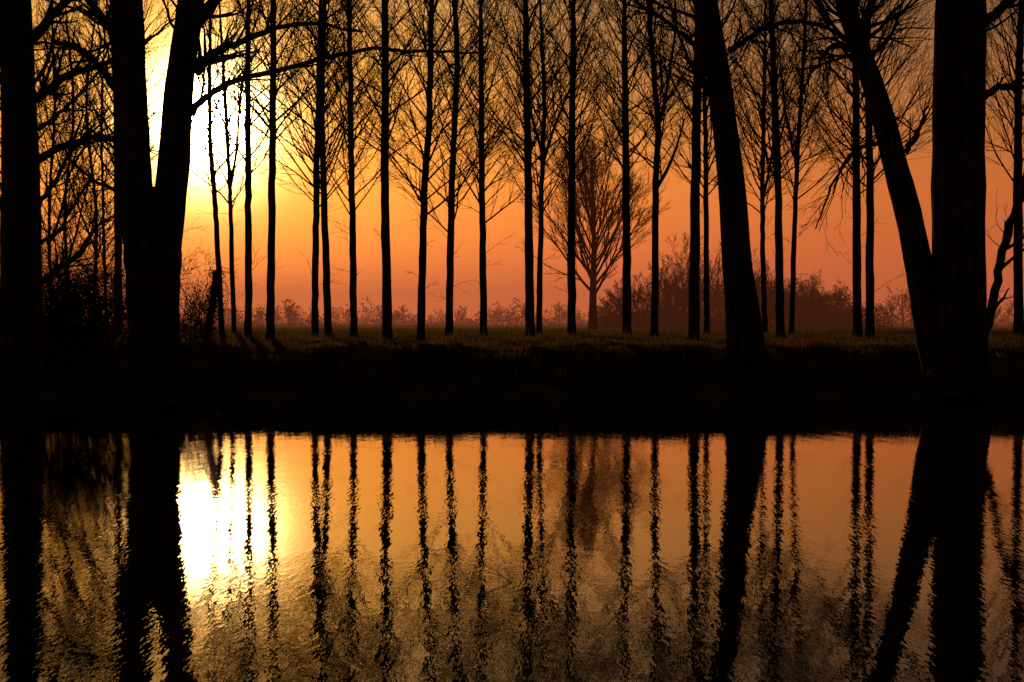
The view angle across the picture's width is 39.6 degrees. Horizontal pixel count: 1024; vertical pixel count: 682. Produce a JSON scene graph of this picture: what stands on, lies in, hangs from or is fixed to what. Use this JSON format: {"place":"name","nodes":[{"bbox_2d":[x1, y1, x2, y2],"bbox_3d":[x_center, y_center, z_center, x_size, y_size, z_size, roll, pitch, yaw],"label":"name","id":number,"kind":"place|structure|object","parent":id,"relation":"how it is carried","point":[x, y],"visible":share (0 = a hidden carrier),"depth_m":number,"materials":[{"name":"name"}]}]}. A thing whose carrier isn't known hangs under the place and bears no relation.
{"place":"outdoors","nodes":[
{"label":"outdoors","id":0,"kind":"place"},
{"bbox_2d":[0,401,1023,681],"bbox_3d":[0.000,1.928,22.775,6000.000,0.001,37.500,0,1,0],"label":"river water","id":1,"kind":"structure","parent":0,"point":[204,541],"depth_m":14.32,"materials":[{"name":"orange liquid"}]},
{"bbox_2d":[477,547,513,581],"bbox_3d":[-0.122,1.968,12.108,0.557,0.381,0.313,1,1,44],"label":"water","id":2,"kind":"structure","parent":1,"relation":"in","point":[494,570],"depth_m":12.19,"materials":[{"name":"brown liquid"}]},
{"bbox_2d":[0,321,1023,402],"bbox_3d":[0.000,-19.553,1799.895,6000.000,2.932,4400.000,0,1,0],"label":"ground","id":3,"kind":"structure","parent":0,"point":[519,395],"depth_m":42.83,"materials":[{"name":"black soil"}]},
{"bbox_2d":[0,26,86,148],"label":"poplar tree","id":4,"kind":"object","parent":3,"relation":"on","point":[46,103],"visible":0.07,"depth_m":61.05,"materials":[{"name":"black plant"}]},
{"bbox_2d":[0,287,100,356],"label":"shrub","id":5,"kind":"object","parent":3,"relation":"on","point":[56,329],"visible":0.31,"depth_m":44.62,"materials":[{"name":"black plant"}]},
{"bbox_2d":[0,0,105,333],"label":"poplar tree","id":6,"kind":"object","parent":3,"relation":"on","point":[1,245],"visible":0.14,"depth_m":63.78,"materials":[{"name":"black plant"}]},
{"bbox_2d":[0,0,113,303],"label":"poplar tree","id":7,"kind":"object","parent":3,"relation":"on","point":[51,180],"visible":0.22,"depth_m":65.76,"materials":[{"name":"black plant"}]},
{"bbox_2d":[0,177,122,334],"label":"shrub","id":8,"kind":"object","parent":3,"relation":"on","point":[75,245],"visible":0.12,"depth_m":56.98,"materials":[{"name":"black plant"}]},
{"bbox_2d":[0,232,127,350],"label":"shrub","id":9,"kind":"object","parent":3,"relation":"on","point":[48,290],"visible":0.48,"depth_m":45.61,"materials":[{"name":"black plant"}]},
{"bbox_2d":[0,0,156,328],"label":"poplar tree","id":10,"kind":"object","parent":3,"relation":"on","point":[60,202],"visible":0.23,"depth_m":69.92,"materials":[{"name":"black plant"}]},
{"bbox_2d":[43,244,126,348],"bbox_3d":[-14.242,-1.437,46.992,4.146,3.637,5.492,0,1,20],"label":"shrub","id":11,"kind":"object","parent":3,"relation":"on","point":[97,314],"visible":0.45,"depth_m":46.57,"materials":[{"name":"black plant"}]},
{"bbox_2d":[43,244,127,343],"bbox_3d":[-14.234,-1.558,48.932,4.926,3.742,4.253,-1,1,-40],"label":"shrub","id":12,"kind":"object","parent":3,"relation":"on","point":[102,314],"visible":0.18,"depth_m":48.69,"materials":[{"name":"black plant"}]},
{"bbox_2d":[54,266,129,349],"bbox_3d":[-12.959,-1.003,45.976,3.392,2.941,3.615,0,1,0],"label":"shrub","id":13,"kind":"object","parent":3,"relation":"on","point":[113,321],"visible":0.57,"depth_m":45.84,"materials":[{"name":"black plant"}]},
{"bbox_2d":[0,188,199,336],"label":"shrub","id":14,"kind":"object","parent":3,"relation":"on","point":[104,245],"visible":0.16,"depth_m":55.10,"materials":[{"name":"black plant"}]},
{"bbox_2d":[49,0,155,326],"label":"poplar tree","id":15,"kind":"object","parent":3,"relation":"on","point":[102,154],"visible":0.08,"depth_m":79.74,"materials":[{"name":"black plant"}]},
{"bbox_2d":[0,186,209,343],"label":"shrub","id":16,"kind":"object","parent":3,"relation":"on","point":[47,253],"visible":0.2,"depth_m":49.76,"materials":[{"name":"black plant"}]},
{"bbox_2d":[32,0,184,287],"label":"poplar tree","id":17,"kind":"object","parent":3,"relation":"on","point":[96,216],"visible":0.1,"depth_m":74.85,"materials":[{"name":"black plant"}]},
{"bbox_2d":[0,0,232,387],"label":"riverside poplar tree","id":18,"kind":"object","parent":3,"relation":"on","point":[23,347],"visible":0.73,"depth_m":41.05,"materials":[{"name":"black plant"}]},
{"bbox_2d":[43,217,208,338],"bbox_3d":[-14.059,-2.390,52.505,6.297,4.932,7.265,0,1,0],"label":"shrub","id":19,"kind":"object","parent":3,"relation":"on","point":[185,264],"visible":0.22,"depth_m":51.83,"materials":[{"name":"black plant"}]},
{"bbox_2d":[35,0,252,337],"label":"poplar tree","id":20,"kind":"object","parent":3,"relation":"on","point":[111,49],"visible":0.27,"depth_m":59.70,"materials":[{"name":"black plant"}]},
{"bbox_2d":[147,0,284,334],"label":"poplar tree","id":21,"kind":"object","parent":3,"relation":"on","point":[209,154],"visible":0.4,"depth_m":67.83,"materials":[{"name":"black plant"}]},
{"bbox_2d":[195,259,236,342],"bbox_3d":[-10.532,-1.147,50.175,1.816,3.496,1.521,0,1,-18],"label":"ivy covered stump","id":22,"kind":"object","parent":3,"relation":"on","point":[215,277],"visible":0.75,"depth_m":49.91,"materials":[{"name":"black plant"}]},
{"bbox_2d":[180,301,252,342],"bbox_3d":[-10.839,-0.467,49.135,2.943,1.900,2.702,0,1,-34],"label":"shrub","id":23,"kind":"object","parent":3,"relation":"on","point":[186,326],"visible":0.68,"depth_m":48.89,"materials":[{"name":"black plant"}]},
{"bbox_2d":[180,238,257,342],"bbox_3d":[-11.128,-1.936,49.883,3.376,4.148,6.588,-1,1,-44],"label":"shrub","id":24,"kind":"object","parent":3,"relation":"on","point":[192,304],"visible":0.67,"depth_m":49.59,"materials":[{"name":"black plant"}]},
{"bbox_2d":[150,0,287,334],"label":"poplar tree","id":25,"kind":"object","parent":3,"relation":"on","point":[230,175],"visible":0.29,"depth_m":71.82,"materials":[{"name":"black plant"}]},
{"bbox_2d":[161,0,337,336],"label":"poplar tree","id":26,"kind":"object","parent":3,"relation":"on","point":[248,246],"visible":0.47,"depth_m":59.79,"materials":[{"name":"black plant"}]},
{"bbox_2d":[0,0,519,395],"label":"riverside poplar tree","id":27,"kind":"object","parent":3,"relation":"on","point":[152,223],"visible":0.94,"depth_m":40.54,"materials":[{"name":"black plant"}]},
{"bbox_2d":[195,0,381,339],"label":"poplar tree","id":28,"kind":"object","parent":3,"relation":"on","point":[272,119],"visible":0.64,"depth_m":53.92,"materials":[{"name":"black plant"}]},
{"bbox_2d":[207,0,396,336],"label":"poplar tree","id":29,"kind":"object","parent":3,"relation":"on","point":[315,266],"visible":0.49,"depth_m":61.81,"materials":[{"name":"black plant"}]},
{"bbox_2d":[208,0,422,337],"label":"poplar tree","id":30,"kind":"object","parent":3,"relation":"on","point":[324,182],"visible":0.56,"depth_m":60.74,"materials":[{"name":"black plant"}]},
{"bbox_2d":[260,0,444,335],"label":"poplar tree","id":31,"kind":"object","parent":3,"relation":"on","point":[352,253],"visible":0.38,"depth_m":61.90,"materials":[{"name":"black plant"}]},
{"bbox_2d":[279,0,522,340],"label":"poplar tree","id":32,"kind":"object","parent":3,"relation":"on","point":[386,282],"visible":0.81,"depth_m":54.74,"materials":[{"name":"black plant"}]},
{"bbox_2d":[303,0,549,341],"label":"poplar tree","id":33,"kind":"object","parent":3,"relation":"on","point":[423,197],"visible":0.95,"depth_m":53.78,"materials":[{"name":"black plant"}]},
{"bbox_2d":[347,0,531,336],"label":"poplar tree","id":34,"kind":"object","parent":3,"relation":"on","point":[451,200],"visible":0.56,"depth_m":61.78,"materials":[{"name":"black plant"}]},
{"bbox_2d":[390,0,558,335],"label":"poplar tree","id":35,"kind":"object","parent":3,"relation":"on","point":[480,199],"visible":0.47,"depth_m":63.72,"materials":[{"name":"black plant"}]},
{"bbox_2d":[417,0,640,337],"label":"poplar tree","id":36,"kind":"object","parent":3,"relation":"on","point":[528,249],"visible":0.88,"depth_m":59.87,"materials":[{"name":"black plant"}]},
{"bbox_2d":[60,291,1012,326],"bbox_3d":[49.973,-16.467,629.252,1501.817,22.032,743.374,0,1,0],"label":"distant treeline","id":37,"kind":"object","parent":3,"relation":"on","point":[291,318],"visible":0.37,"depth_m":573.16,"materials":[{"name":"brown plant"}]},
{"bbox_2d":[463,0,613,333],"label":"poplar tree","id":38,"kind":"object","parent":3,"relation":"on","point":[540,237],"visible":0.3,"depth_m":69.83,"materials":[{"name":"black plant"}]},
{"bbox_2d":[488,0,691,336],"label":"poplar tree","id":39,"kind":"object","parent":3,"relation":"on","point":[571,276],"visible":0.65,"depth_m":61.84,"materials":[{"name":"black plant"}]},
{"bbox_2d":[514,102,670,329],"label":"bare meadow tree","id":40,"kind":"object","parent":3,"relation":"on","point":[588,198],"visible":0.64,"depth_m":149.12,"materials":[{"name":"brown plant"}]},
{"bbox_2d":[539,0,692,336],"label":"poplar tree","id":41,"kind":"object","parent":3,"relation":"on","point":[626,248],"visible":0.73,"depth_m":61.65,"materials":[{"name":"black plant"}]},
{"bbox_2d":[549,0,727,336],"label":"poplar tree","id":42,"kind":"object","parent":3,"relation":"on","point":[656,185],"visible":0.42,"depth_m":63.85,"materials":[{"name":"black plant"}]},
{"bbox_2d":[586,0,799,339],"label":"poplar tree","id":43,"kind":"object","parent":3,"relation":"on","point":[693,283],"visible":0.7,"depth_m":53.77,"materials":[{"name":"black plant"}]},
{"bbox_2d":[607,0,780,334],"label":"poplar tree","id":44,"kind":"object","parent":3,"relation":"on","point":[706,154],"visible":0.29,"depth_m":67.77,"materials":[{"name":"black plant"}]},
{"bbox_2d":[552,0,914,364],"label":"riverside poplar tree","id":45,"kind":"object","parent":3,"relation":"on","point":[745,343],"visible":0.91,"depth_m":43.58,"materials":[{"name":"black plant"}]},
{"bbox_2d":[665,0,846,332],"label":"poplar tree","id":46,"kind":"object","parent":3,"relation":"on","point":[763,188],"visible":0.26,"depth_m":71.78,"materials":[{"name":"black plant"}]},
{"bbox_2d":[675,0,873,337],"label":"poplar tree","id":47,"kind":"object","parent":3,"relation":"on","point":[778,253],"visible":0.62,"depth_m":59.76,"materials":[{"name":"black plant"}]},
{"bbox_2d":[597,232,1013,328],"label":"thicket","id":48,"kind":"object","parent":3,"relation":"on","point":[815,308],"visible":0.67,"depth_m":208.41,"materials":[{"name":"brown plant"}]},
{"bbox_2d":[730,0,883,334],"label":"poplar tree","id":49,"kind":"object","parent":3,"relation":"on","point":[791,139],"visible":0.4,"depth_m":69.75,"materials":[{"name":"black plant"}]},
{"bbox_2d":[745,0,988,337],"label":"poplar tree","id":50,"kind":"object","parent":3,"relation":"on","point":[856,277],"visible":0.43,"depth_m":59.76,"materials":[{"name":"black plant"}]},
{"bbox_2d":[766,0,1008,338],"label":"poplar tree","id":51,"kind":"object","parent":3,"relation":"on","point":[869,256],"visible":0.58,"depth_m":55.74,"materials":[{"name":"black plant"}]},
{"bbox_2d":[765,0,1023,395],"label":"riverside poplar tree","id":52,"kind":"object","parent":3,"relation":"on","point":[953,314],"visible":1,"depth_m":40.60,"materials":[{"name":"black plant"}]},
{"bbox_2d":[927,0,1023,336],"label":"poplar tree","id":53,"kind":"object","parent":3,"relation":"on","point":[1017,268],"visible":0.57,"depth_m":59.81,"materials":[{"name":"black plant"}]},
{"bbox_2d":[987,0,1023,140],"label":"poplar tree","id":54,"kind":"object","parent":3,"relation":"on","point":[1008,55],"visible":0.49,"depth_m":59.38,"materials":[{"name":"black plant"}]},
{"bbox_2d":[0,0,1023,323],"label":"sky","id":55,"kind":"structure","parent":0,"point":[294,211],"materials":[{"name":"orange"}]}
]}

